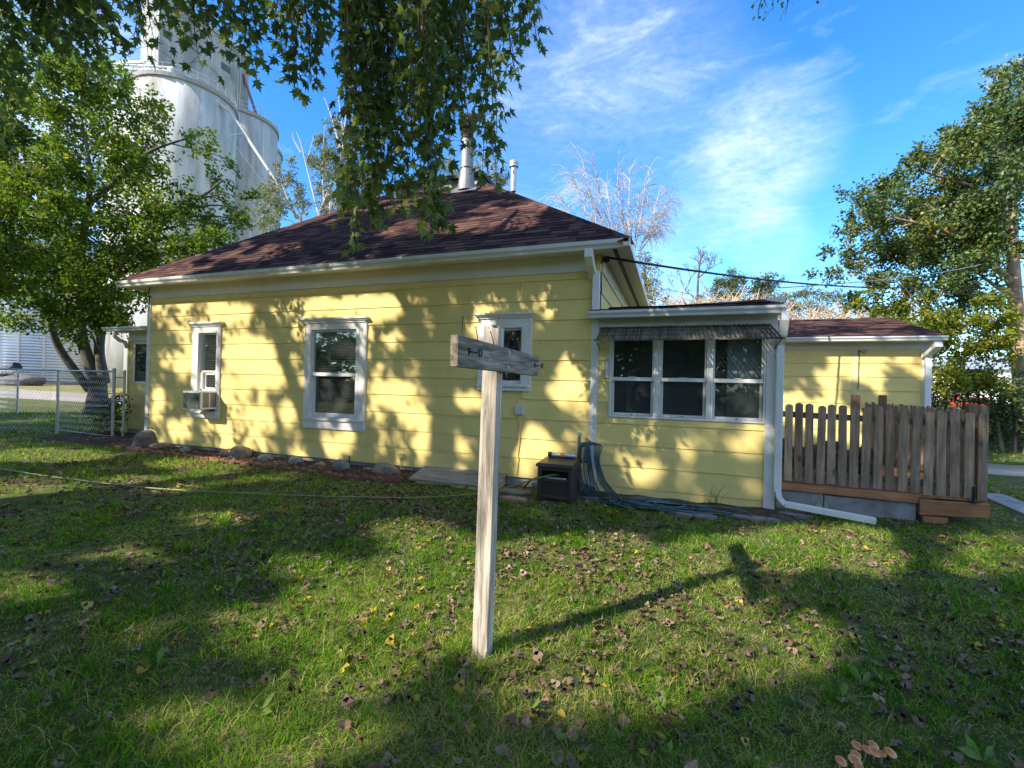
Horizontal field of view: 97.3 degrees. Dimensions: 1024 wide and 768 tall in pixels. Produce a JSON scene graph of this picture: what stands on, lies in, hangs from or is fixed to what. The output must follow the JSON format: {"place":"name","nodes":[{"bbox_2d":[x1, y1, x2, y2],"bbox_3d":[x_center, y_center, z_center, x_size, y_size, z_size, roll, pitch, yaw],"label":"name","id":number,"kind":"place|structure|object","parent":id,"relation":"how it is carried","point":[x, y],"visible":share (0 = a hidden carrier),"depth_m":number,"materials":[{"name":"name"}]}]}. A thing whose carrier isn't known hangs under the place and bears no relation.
{"place":"outdoors","nodes":[
{"label":"outdoors","id":0,"kind":"place"},
{"bbox_2d":[0,388,121,403],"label":"gravel road","id":1,"kind":"structure","parent":0,"point":[42,394],"depth_m":31.35,"materials":[{"name":"gravel"}]},
{"bbox_2d":[0,384,126,394],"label":"verge","id":2,"kind":"structure","parent":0,"point":[46,387],"depth_m":46.55,"materials":[{"name":"green plant"}]},
{"bbox_2d":[0,362,22,376],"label":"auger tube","id":3,"kind":"object","parent":2,"relation":"on","point":[14,365],"visible":0.57,"depth_m":56.65,"materials":[{"name":"grey metal"}]},
{"bbox_2d":[0,390,1023,767],"bbox_3d":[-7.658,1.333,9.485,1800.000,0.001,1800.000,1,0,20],"label":"ground","id":4,"kind":"structure","parent":0,"point":[46,488],"depth_m":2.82,"materials":[{"name":"plant"}]},
{"bbox_2d":[0,370,18,413],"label":"chain link fence","id":5,"kind":"object","parent":4,"relation":"on","point":[17,393],"visible":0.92,"depth_m":16.88,"materials":[{"name":"metal"}]},
{"bbox_2d":[0,374,45,385],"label":"heap","id":6,"kind":"object","parent":4,"relation":"on","point":[30,380],"visible":0.65,"depth_m":54.99,"materials":[{"name":"stone"}]},
{"bbox_2d":[14,634,38,650],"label":"weed","id":7,"kind":"object","parent":4,"relation":"on","point":[28,639],"visible":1,"depth_m":2.42,"materials":[{"name":"green plant"}]},
{"bbox_2d":[0,61,88,316],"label":"maple tree","id":8,"kind":"object","parent":4,"relation":"on","point":[14,184],"visible":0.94,"depth_m":13.63,"materials":[{"name":"green plant"}]},
{"bbox_2d":[0,226,101,384],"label":"grain bin","id":9,"kind":"object","parent":4,"relation":"on","point":[32,351],"visible":0.17,"depth_m":62.85,"materials":[{"name":"metal"}]},
{"bbox_2d":[0,368,125,435],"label":"chain link fence","id":10,"kind":"object","parent":4,"relation":"on","point":[58,388],"visible":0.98,"depth_m":10.99,"materials":[{"name":"metal"}]},
{"bbox_2d":[87,710,105,726],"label":"weed","id":11,"kind":"object","parent":4,"relation":"on","point":[90,723],"visible":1,"depth_m":1.91,"materials":[{"name":"green plant"}]},
{"bbox_2d":[100,580,114,590],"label":"weed","id":12,"kind":"object","parent":4,"relation":"on","point":[110,584],"visible":1,"depth_m":3.10,"materials":[{"name":"green plant"}]},
{"bbox_2d":[0,10,267,413],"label":"maple tree","id":13,"kind":"object","parent":4,"relation":"on","point":[89,277],"visible":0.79,"depth_m":16.71,"materials":[{"name":"green plant"}]},
{"bbox_2d":[142,646,168,666],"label":"weed","id":14,"kind":"object","parent":4,"relation":"on","point":[160,654],"visible":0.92,"depth_m":2.29,"materials":[{"name":"green plant"}]},
{"bbox_2d":[102,0,284,388],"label":"grain elevator","id":15,"kind":"object","parent":4,"relation":"on","point":[198,95],"visible":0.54,"depth_m":55.32,"materials":[{"name":"metal"}]},
{"bbox_2d":[35,430,416,481],"bbox_3d":[-6.079,1.328,9.222,10.412,0.060,1.512,1,0,22],"label":"garden bed","id":16,"kind":"object","parent":4,"relation":"on","point":[354,469],"visible":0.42,"depth_m":8.51,"materials":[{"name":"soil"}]},
{"bbox_2d":[85,391,132,434],"bbox_3d":[-9.894,0.785,11.123,1.620,1.482,0.817,1,0,32],"label":"garden shrub","id":17,"kind":"object","parent":16,"relation":"on","point":[117,405],"visible":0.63,"depth_m":10.99,"materials":[{"name":"green plant"}]},
{"bbox_2d":[131,430,156,447],"bbox_3d":[-7.685,1.198,9.365,0.468,0.478,0.397,1,0,36],"label":"boulder","id":18,"kind":"object","parent":16,"relation":"on","point":[146,438],"visible":0.67,"depth_m":9.24,"materials":[{"name":"stone"}]},
{"bbox_2d":[149,442,173,449],"bbox_3d":[-7.130,1.281,9.120,0.565,0.196,0.288,1,0,16],"label":"rock","id":19,"kind":"object","parent":16,"relation":"on","point":[160,445],"visible":0.75,"depth_m":9.02,"materials":[{"name":"stone"}]},
{"bbox_2d":[229,445,251,458],"bbox_3d":[-5.030,1.295,8.338,0.428,0.295,0.315,1,0,15],"label":"rock","id":20,"kind":"object","parent":16,"relation":"on","point":[242,451],"visible":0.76,"depth_m":8.22,"materials":[{"name":"stone"}]},
{"bbox_2d":[257,454,273,460],"bbox_3d":[-4.477,1.348,8.132,0.333,0.159,0.228,1,0,10],"label":"rock","id":21,"kind":"object","parent":16,"relation":"on","point":[264,457],"visible":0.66,"depth_m":8.06,"materials":[{"name":"stone"}]},
{"bbox_2d":[288,456,303,462],"bbox_3d":[-3.800,1.367,7.929,0.240,0.217,0.296,2,0,-32],"label":"rock","id":22,"kind":"object","parent":16,"relation":"on","point":[296,459],"visible":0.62,"depth_m":7.85,"materials":[{"name":"stone"}]},
{"bbox_2d":[332,459,349,469],"bbox_3d":[-2.820,1.365,7.467,0.298,0.260,0.231,1,0,16],"label":"rock","id":23,"kind":"object","parent":16,"relation":"on","point":[339,464],"visible":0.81,"depth_m":7.38,"materials":[{"name":"stone"}]},
{"bbox_2d":[371,462,399,475],"bbox_3d":[-1.987,1.386,7.195,0.546,0.263,0.285,1,0,26],"label":"rock","id":24,"kind":"object","parent":16,"relation":"on","point":[383,468],"visible":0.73,"depth_m":7.09,"materials":[{"name":"stone"}]},
{"bbox_2d":[228,575,241,586],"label":"weed","id":25,"kind":"object","parent":4,"relation":"on","point":[238,579],"visible":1,"depth_m":3.22,"materials":[{"name":"green plant"}]},
{"bbox_2d":[105,444,402,481],"bbox_3d":[-5.093,1.355,8.008,7.338,0.144,0.265,1,0,21],"label":"brick edging","id":26,"kind":"object","parent":4,"relation":"on","point":[391,478],"visible":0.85,"depth_m":7.49,"materials":[{"name":"brick"}]},
{"bbox_2d":[255,692,274,714],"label":"weed","id":27,"kind":"object","parent":4,"relation":"on","point":[267,701],"visible":0.97,"depth_m":2.02,"materials":[{"name":"green plant"}]},
{"bbox_2d":[0,468,558,498],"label":"garden hose","id":28,"kind":"object","parent":4,"relation":"on","point":[276,494],"visible":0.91,"depth_m":5.80,"materials":[{"name":"rubber"}]},
{"bbox_2d":[248,153,319,233],"bbox_3d":[-13.590,-5.721,25.547,5.533,13.929,2.711,1,0,27],"label":"cottonwood","id":29,"kind":"object","parent":4,"relation":"on","point":[279,204],"visible":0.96,"depth_m":25.37,"materials":[{"name":"green plant"}]},
{"bbox_2d":[314,756,325,767],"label":"fallen leaf","id":30,"kind":"object","parent":4,"relation":"on","point":[321,759],"visible":0.97,"depth_m":1.74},
{"bbox_2d":[307,195,340,218],"bbox_3d":[-10.417,-4.707,25.285,2.874,12.050,2.246,1,0,38],"label":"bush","id":31,"kind":"object","parent":4,"relation":"on","point":[329,207],"visible":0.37,"depth_m":25.12,"materials":[{"name":"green plant"}]},
{"bbox_2d":[292,86,386,214],"bbox_3d":[-10.124,-8.728,27.152,4.686,20.120,5.574,2,0,-42],"label":"cottonwood","id":32,"kind":"object","parent":4,"relation":"on","point":[327,153],"visible":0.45,"depth_m":26.84,"materials":[{"name":"green plant"}]},
{"bbox_2d":[335,719,356,730],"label":"fallen leaf","id":33,"kind":"object","parent":4,"relation":"on","point":[342,726],"visible":0.97,"depth_m":1.92,"materials":[{"name":"plant"}]},
{"bbox_2d":[343,700,371,720],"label":"weed","id":34,"kind":"object","parent":4,"relation":"on","point":[367,709],"visible":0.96,"depth_m":1.98,"materials":[{"name":"green plant"}]},
{"bbox_2d":[367,760,382,767],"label":"fallen leaf","id":35,"kind":"object","parent":4,"relation":"on","point":[375,763],"visible":1,"depth_m":1.72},
{"bbox_2d":[0,0,818,257],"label":"silver maple","id":36,"kind":"object","parent":4,"relation":"on","point":[433,25],"visible":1,"depth_m":4.57,"materials":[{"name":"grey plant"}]},
{"bbox_2d":[423,721,439,732],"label":"fallen leaf","id":37,"kind":"object","parent":4,"relation":"on","point":[435,725],"visible":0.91,"depth_m":1.94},
{"bbox_2d":[427,738,442,759],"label":"fallen leaf","id":38,"kind":"object","parent":4,"relation":"on","point":[438,746],"visible":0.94,"depth_m":1.81,"materials":[{"name":"plant"}]},
{"bbox_2d":[409,466,506,488],"bbox_3d":[-0.800,1.415,6.715,1.440,0.191,0.529,1,0,20],"label":"concrete step","id":39,"kind":"object","parent":4,"relation":"on","point":[453,477],"visible":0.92,"depth_m":6.68,"materials":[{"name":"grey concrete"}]},
{"bbox_2d":[437,150,510,189],"bbox_3d":[-3.484,-8.361,33.697,6.432,19.761,4.921,1,0,20],"label":"willow","id":40,"kind":"object","parent":4,"relation":"on","point":[495,179],"visible":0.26,"depth_m":33.50,"materials":[{"name":"green plant"}]},
{"bbox_2d":[450,315,542,659],"bbox_3d":[-0.091,0.683,2.546,0.158,2.120,1.303,1,0,20],"label":"clothesline post","id":41,"kind":"object","parent":4,"relation":"on","point":[492,357],"visible":0.96,"depth_m":2.44,"materials":[{"name":"wood"}]},
{"bbox_2d":[494,743,508,757],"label":"fallen leaf","id":42,"kind":"object","parent":4,"relation":"on","point":[498,748],"visible":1,"depth_m":1.79,"materials":[{"name":"plant"}]},
{"bbox_2d":[502,749,517,765],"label":"fallen leaf","id":43,"kind":"object","parent":4,"relation":"on","point":[509,752],"visible":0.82,"depth_m":1.79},
{"bbox_2d":[4,489,1016,767],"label":"clover","id":44,"kind":"object","parent":4,"relation":"on","point":[606,593],"visible":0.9,"depth_m":2.29,"materials":[{"name":"green plant"}]},
{"bbox_2d":[0,453,1023,767],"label":"leaf litter","id":45,"kind":"object","parent":4,"relation":"on","point":[538,655],"visible":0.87,"depth_m":3.15,"materials":[{"name":"plant"}]},
{"bbox_2d":[499,495,526,502],"bbox_3d":[0.012,1.495,5.815,0.364,0.064,0.177,1,0,20],"label":"flagstone","id":46,"kind":"object","parent":4,"relation":"on","point":[511,498],"visible":0.7,"depth_m":5.77,"materials":[{"name":"stone"}]},
{"bbox_2d":[506,713,520,726],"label":"fallen leaf","id":47,"kind":"object","parent":4,"relation":"on","point":[513,718],"visible":0.91,"depth_m":1.97,"materials":[{"name":"plant"}]},
{"bbox_2d":[498,488,530,496],"bbox_3d":[0.032,1.497,6.188,0.482,0.065,0.290,1,0,20],"label":"flagstone","id":48,"kind":"object","parent":4,"relation":"on","point":[511,491],"visible":0.65,"depth_m":6.14,"materials":[{"name":"stone"}]},
{"bbox_2d":[102,113,948,524],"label":"yellow house","id":49,"kind":"structure","parent":4,"relation":"on","point":[304,339],"depth_m":7.38,"materials":[{"name":"paint"}]},
{"bbox_2d":[133,342,146,383],"bbox_3d":[-9.072,-0.526,11.230,1.020,1.040,0.070,1,0,20],"label":"window","id":50,"kind":"structure","parent":49,"relation":"in","point":[135,343],"depth_m":11.36,"materials":[{"name":"white paint"}]},
{"bbox_2d":[183,391,215,409],"bbox_3d":[-6.028,0.310,8.724,0.471,0.350,0.396,1,0,20],"label":"air conditioner","id":51,"kind":"object","parent":49,"relation":"attached to","point":[200,400],"visible":1,"depth_m":8.56,"materials":[{"name":"white plastic"}]},
{"bbox_2d":[187,321,224,418],"bbox_3d":[-6.040,-0.274,8.930,0.922,1.883,0.229,1,0,20],"label":"window","id":52,"kind":"structure","parent":49,"relation":"in","point":[206,336],"depth_m":8.96,"materials":[{"name":"white paint"}]},
{"bbox_2d":[297,316,368,430],"bbox_3d":[-3.123,-0.182,7.895,1.482,1.940,0.250,1,0,20],"label":"window","id":53,"kind":"structure","parent":49,"relation":"in","point":[335,347],"depth_m":7.89,"materials":[{"name":"white paint"}]},
{"bbox_2d":[473,312,535,391],"bbox_3d":[-0.115,-0.480,6.801,0.966,1.165,0.210,1,0,20],"label":"window","id":54,"kind":"structure","parent":49,"relation":"in","point":[509,321],"depth_m":6.71,"materials":[{"name":"white paint"}]},
{"bbox_2d":[609,336,655,418],"bbox_3d":[1.657,-0.095,6.188,0.602,1.113,0.100,1,0,20],"label":"window","id":55,"kind":"structure","parent":49,"relation":"in","point":[612,379],"depth_m":6.16,"materials":[{"name":"white paint"}]},
{"bbox_2d":[658,335,708,420],"bbox_3d":[2.268,-0.081,5.969,0.607,1.113,0.100,1,0,20],"label":"window","id":56,"kind":"structure","parent":49,"relation":"in","point":[681,379],"depth_m":5.93,"materials":[{"name":"white paint"}]},
{"bbox_2d":[710,334,766,423],"bbox_3d":[2.894,-0.066,5.793,0.624,1.113,0.190,1,0,20],"label":"window","id":57,"kind":"structure","parent":49,"relation":"in","point":[746,360],"depth_m":5.81,"materials":[{"name":"white paint"}]},
{"bbox_2d":[605,256,994,288],"bbox_3d":[9.695,-2.850,11.125,19.353,2.651,0.034,2,0,-30],"label":"service cable","id":58,"kind":"object","parent":49,"relation":"attached to","point":[652,264],"visible":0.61,"depth_m":7.80,"materials":[{"name":"black plastic"}]},
{"bbox_2d":[521,714,531,728],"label":"fallen leaf","id":59,"kind":"object","parent":4,"relation":"on","point":[526,720],"visible":0.97,"depth_m":1.96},
{"bbox_2d":[551,753,562,767],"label":"fallen leaf","id":60,"kind":"object","parent":4,"relation":"on","point":[559,758],"visible":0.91,"depth_m":1.77,"materials":[{"name":"plant"}]},
{"bbox_2d":[536,456,582,504],"bbox_3d":[0.633,1.268,6.014,0.509,0.510,0.584,1,0,20],"label":"hose reel box","id":61,"kind":"object","parent":4,"relation":"on","point":[564,485],"visible":0.99,"depth_m":5.81,"materials":[{"name":"brown plastic"}]},
{"bbox_2d":[548,452,575,458],"bbox_3d":[0.688,0.983,6.214,0.380,0.069,0.064,1,0,20],"label":"tube torch","id":62,"kind":"object","parent":61,"relation":"on","point":[562,455],"visible":1,"depth_m":6.19,"materials":[{"name":"metal"}]},
{"bbox_2d":[555,716,578,740],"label":"weed","id":63,"kind":"object","parent":4,"relation":"on","point":[562,736],"visible":1,"depth_m":1.87,"materials":[{"name":"green plant"}]},
{"bbox_2d":[564,727,575,741],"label":"fallen leaf","id":64,"kind":"object","parent":4,"relation":"on","point":[572,732],"visible":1,"depth_m":1.90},
{"bbox_2d":[567,751,578,767],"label":"fallen leaf","id":65,"kind":"object","parent":4,"relation":"on","point":[571,761],"visible":1,"depth_m":1.75,"materials":[{"name":"plant"}]},
{"bbox_2d":[582,496,607,502],"bbox_3d":[1.171,1.524,5.883,0.507,0.063,0.188,1,0,20],"label":"flagstone","id":66,"kind":"object","parent":4,"relation":"on","point":[596,498],"visible":0.34,"depth_m":5.87,"materials":[{"name":"stone"}]},
{"bbox_2d":[537,143,686,253],"bbox_3d":[6.795,-7.000,30.273,10.932,17.523,5.577,1,0,-1],"label":"bare willow","id":67,"kind":"object","parent":4,"relation":"on","point":[648,234],"visible":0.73,"depth_m":29.74,"materials":[{"name":"grey plant"}]},
{"bbox_2d":[618,711,630,727],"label":"fallen leaf","id":68,"kind":"object","parent":4,"relation":"on","point":[624,717],"visible":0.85,"depth_m":1.99,"materials":[{"name":"plant"}]},
{"bbox_2d":[636,250,670,305],"bbox_3d":[9.284,-3.725,30.159,3.045,11.081,2.913,1,0,20],"label":"autumn tree","id":69,"kind":"object","parent":4,"relation":"on","point":[644,275],"visible":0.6,"depth_m":29.77,"materials":[{"name":"plant"}]},
{"bbox_2d":[650,695,667,712],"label":"weed","id":70,"kind":"object","parent":4,"relation":"on","point":[662,708],"visible":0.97,"depth_m":2.07,"materials":[{"name":"green plant"}]},
{"bbox_2d":[659,739,678,757],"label":"weed","id":71,"kind":"object","parent":4,"relation":"on","point":[673,753],"visible":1,"depth_m":1.81,"materials":[{"name":"green plant"}]},
{"bbox_2d":[558,490,800,525],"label":"bare soil","id":72,"kind":"structure","parent":4,"relation":"on","point":[766,512],"depth_m":5.53,"materials":[{"name":"soil"}]},
{"bbox_2d":[577,442,751,517],"bbox_3d":[1.806,1.177,5.614,2.120,0.730,0.608,1,0,20],"label":"blue hose","id":73,"kind":"object","parent":72,"relation":"on","point":[631,502],"visible":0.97,"depth_m":5.76,"materials":[{"name":"rubber"}]},
{"bbox_2d":[684,759,697,767],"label":"fallen leaf","id":74,"kind":"object","parent":4,"relation":"on","point":[692,764],"visible":1,"depth_m":1.74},
{"bbox_2d":[665,511,717,519],"bbox_3d":[2.102,1.547,5.289,0.578,0.060,0.164,1,0,20],"label":"flagstone","id":75,"kind":"object","parent":4,"relation":"on","point":[709,516],"visible":0.58,"depth_m":5.23,"materials":[{"name":"stone"}]},
{"bbox_2d":[659,246,723,302],"bbox_3d":[11.879,-3.687,29.947,3.799,11.136,2.386,1,0,-8],"label":"bare tree","id":76,"kind":"object","parent":4,"relation":"on","point":[698,276],"visible":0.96,"depth_m":29.93,"materials":[{"name":"grey plant"}]},
{"bbox_2d":[693,266,751,303],"bbox_3d":[11.928,-2.665,26.017,4.069,9.065,3.200,1,0,-7],"label":"leafy tree","id":77,"kind":"object","parent":4,"relation":"on","point":[726,282],"visible":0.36,"depth_m":26.14,"materials":[{"name":"green plant"}]},
{"bbox_2d":[732,514,780,522],"bbox_3d":[2.815,1.565,5.197,0.508,0.058,0.156,1,0,20],"label":"flagstone","id":78,"kind":"object","parent":4,"relation":"on","point":[752,517],"visible":0.57,"depth_m":5.17,"materials":[{"name":"stone"}]},
{"bbox_2d":[753,740,773,761],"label":"weed","id":79,"kind":"object","parent":4,"relation":"on","point":[756,757],"visible":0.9,"depth_m":1.81,"materials":[{"name":"green plant"}]},
{"bbox_2d":[744,272,797,312],"bbox_3d":[14.821,-2.259,26.053,3.121,8.395,3.406,1,0,20],"label":"leafy tree","id":80,"kind":"object","parent":4,"relation":"on","point":[759,285],"visible":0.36,"depth_m":25.83,"materials":[{"name":"green plant"}]},
{"bbox_2d":[646,277,923,320],"bbox_3d":[13.680,-1.627,21.435,16.749,7.044,5.387,1,0,0],"label":"brush","id":81,"kind":"object","parent":4,"relation":"on","point":[812,314],"visible":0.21,"depth_m":20.63,"materials":[{"name":"plant"}]},
{"bbox_2d":[776,510,813,518],"bbox_3d":[3.393,1.577,5.405,0.396,0.062,0.200,1,0,20],"label":"flagstone","id":82,"kind":"object","parent":4,"relation":"on","point":[797,515],"visible":0.59,"depth_m":5.34,"materials":[{"name":"stone"}]},
{"bbox_2d":[800,491,842,515],"bbox_3d":[3.773,1.469,5.519,0.459,0.260,0.271,1,0,20],"label":"grass tuft","id":83,"kind":"object","parent":4,"relation":"on","point":[821,503],"visible":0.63,"depth_m":5.55,"materials":[{"name":"green plant"}]},
{"bbox_2d":[784,279,866,318],"bbox_3d":[17.550,-1.776,23.776,7.035,7.547,3.179,1,0,5],"label":"autumn tree","id":84,"kind":"object","parent":4,"relation":"on","point":[805,293],"visible":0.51,"depth_m":23.49,"materials":[{"name":"brown plant"}]},
{"bbox_2d":[801,687,871,696],"bbox_3d":[1.588,1.512,2.200,0.367,0.024,0.054,1,0,3],"label":"twig","id":85,"kind":"object","parent":4,"relation":"on","point":[833,692],"visible":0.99,"depth_m":2.20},
{"bbox_2d":[835,755,846,767],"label":"mushroom","id":86,"kind":"object","parent":4,"relation":"on","point":[841,761],"visible":1,"depth_m":1.76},
{"bbox_2d":[837,682,856,700],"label":"weed","id":87,"kind":"object","parent":4,"relation":"on","point":[843,687],"visible":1,"depth_m":2.18,"materials":[{"name":"green plant"}]},
{"bbox_2d":[848,754,861,766],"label":"mushroom","id":88,"kind":"object","parent":4,"relation":"on","point":[853,758],"visible":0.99,"depth_m":1.76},
{"bbox_2d":[851,740,861,750],"bbox_3d":[1.408,1.504,1.839,0.039,0.069,0.037,1,0,20],"label":"mushroom","id":89,"kind":"object","parent":4,"relation":"on","point":[856,745],"visible":0.9,"depth_m":1.84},
{"bbox_2d":[849,663,873,688],"bbox_3d":[1.775,1.488,2.275,0.096,0.092,0.138,1,0,20],"label":"weed","id":90,"kind":"object","parent":4,"relation":"on","point":[856,674],"visible":1,"depth_m":2.31,"materials":[{"name":"green plant"}]},
{"bbox_2d":[862,745,870,761],"bbox_3d":[1.435,1.504,1.819,0.036,0.069,0.035,1,0,20],"label":"mushroom","id":91,"kind":"object","parent":4,"relation":"on","point":[865,748],"visible":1,"depth_m":1.82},
{"bbox_2d":[868,746,880,763],"bbox_3d":[1.457,1.504,1.810,0.045,0.070,0.042,1,0,20],"label":"mushroom","id":92,"kind":"object","parent":4,"relation":"on","point":[873,750],"visible":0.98,"depth_m":1.81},
{"bbox_2d":[867,662,893,685],"bbox_3d":[1.899,1.503,2.309,0.099,0.070,0.124,1,0,20],"label":"weed","id":93,"kind":"object","parent":4,"relation":"on","point":[887,679],"visible":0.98,"depth_m":2.31,"materials":[{"name":"green plant"}]},
{"bbox_2d":[775,446,989,524],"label":"deck","id":94,"kind":"structure","parent":4,"relation":"on","point":[882,502],"depth_m":5.46,"materials":[{"name":"wood"}]},
{"bbox_2d":[782,438,873,477],"bbox_3d":[4.341,1.046,6.309,1.300,0.500,0.147,1,0,20],"label":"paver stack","id":95,"kind":"object","parent":94,"relation":"on","point":[836,458],"visible":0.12,"depth_m":6.24,"materials":[{"name":"concrete"}]},
{"bbox_2d":[849,394,860,465],"bbox_3d":[4.987,0.742,6.552,0.095,1.178,0.090,1,0,20],"label":"newel post","id":96,"kind":"object","parent":94,"relation":"on","point":[855,401],"visible":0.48,"depth_m":6.51,"materials":[{"name":"wood"}]},
{"bbox_2d":[782,403,988,503],"bbox_3d":[4.473,0.780,5.499,2.101,1.130,0.243,1,0,20],"label":"picket fence","id":97,"kind":"object","parent":94,"relation":"on","point":[974,424],"visible":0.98,"depth_m":5.42,"materials":[{"name":"brown wood"}]},
{"bbox_2d":[861,395,963,483],"bbox_3d":[6.023,0.774,6.944,0.202,1.188,3.553,1,0,20],"label":"picket fence","id":98,"kind":"object","parent":94,"relation":"on","point":[882,400],"visible":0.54,"depth_m":6.64,"materials":[{"name":"wood"}]},
{"bbox_2d":[884,747,896,758],"bbox_3d":[1.519,1.506,1.806,0.042,0.071,0.041,1,0,20],"label":"mushroom","id":99,"kind":"object","parent":4,"relation":"on","point":[890,752],"visible":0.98,"depth_m":1.80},
{"bbox_2d":[800,53,1023,448],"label":"ash tree","id":100,"kind":"object","parent":4,"relation":"on","point":[979,223],"visible":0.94,"depth_m":12.28,"materials":[{"name":"green plant"}]},
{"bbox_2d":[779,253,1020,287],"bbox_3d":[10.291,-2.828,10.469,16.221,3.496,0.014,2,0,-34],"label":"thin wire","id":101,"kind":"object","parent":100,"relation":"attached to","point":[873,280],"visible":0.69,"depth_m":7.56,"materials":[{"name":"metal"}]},
{"bbox_2d":[931,351,1010,446],"bbox_3d":[12.851,0.627,13.382,2.892,3.098,2.311,1,0,20],"label":"shrub","id":102,"kind":"object","parent":4,"relation":"on","point":[967,400],"visible":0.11,"depth_m":12.77,"materials":[{"name":"green plant"}]},
{"bbox_2d":[931,367,1023,449],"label":"shrub","id":103,"kind":"object","parent":4,"relation":"on","point":[935,403],"visible":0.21,"depth_m":12.87,"materials":[{"name":"green plant"}]},
{"bbox_2d":[957,733,997,764],"bbox_3d":[1.909,1.505,1.859,0.130,0.063,0.108,1,0,32],"label":"weed","id":104,"kind":"object","parent":4,"relation":"on","point":[989,751],"visible":1,"depth_m":1.85,"materials":[{"name":"green plant"}]},
{"bbox_2d":[953,359,1023,452],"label":"shrub","id":105,"kind":"object","parent":4,"relation":"on","point":[1016,409],"visible":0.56,"depth_m":12.15,"materials":[{"name":"green plant"}]},
{"bbox_2d":[0,0,1023,355],"label":"sky","id":106,"kind":"structure","parent":0,"point":[754,124],"materials":[{"name":"blue"}]},
{"bbox_2d":[931,356,1010,401],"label":"white building","id":107,"kind":"structure","parent":0,"point":[1005,373],"depth_m":51.77,"materials":[{"name":"paint"}]},
{"bbox_2d":[987,493,1023,515],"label":"path","id":108,"kind":"structure","parent":0,"point":[1011,503],"depth_m":6.30,"materials":[{"name":"concrete"}]},
{"bbox_2d":[988,463,1023,476],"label":"gravel drive","id":109,"kind":"structure","parent":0,"point":[1004,469],"depth_m":9.19,"materials":[{"name":"gravel"}]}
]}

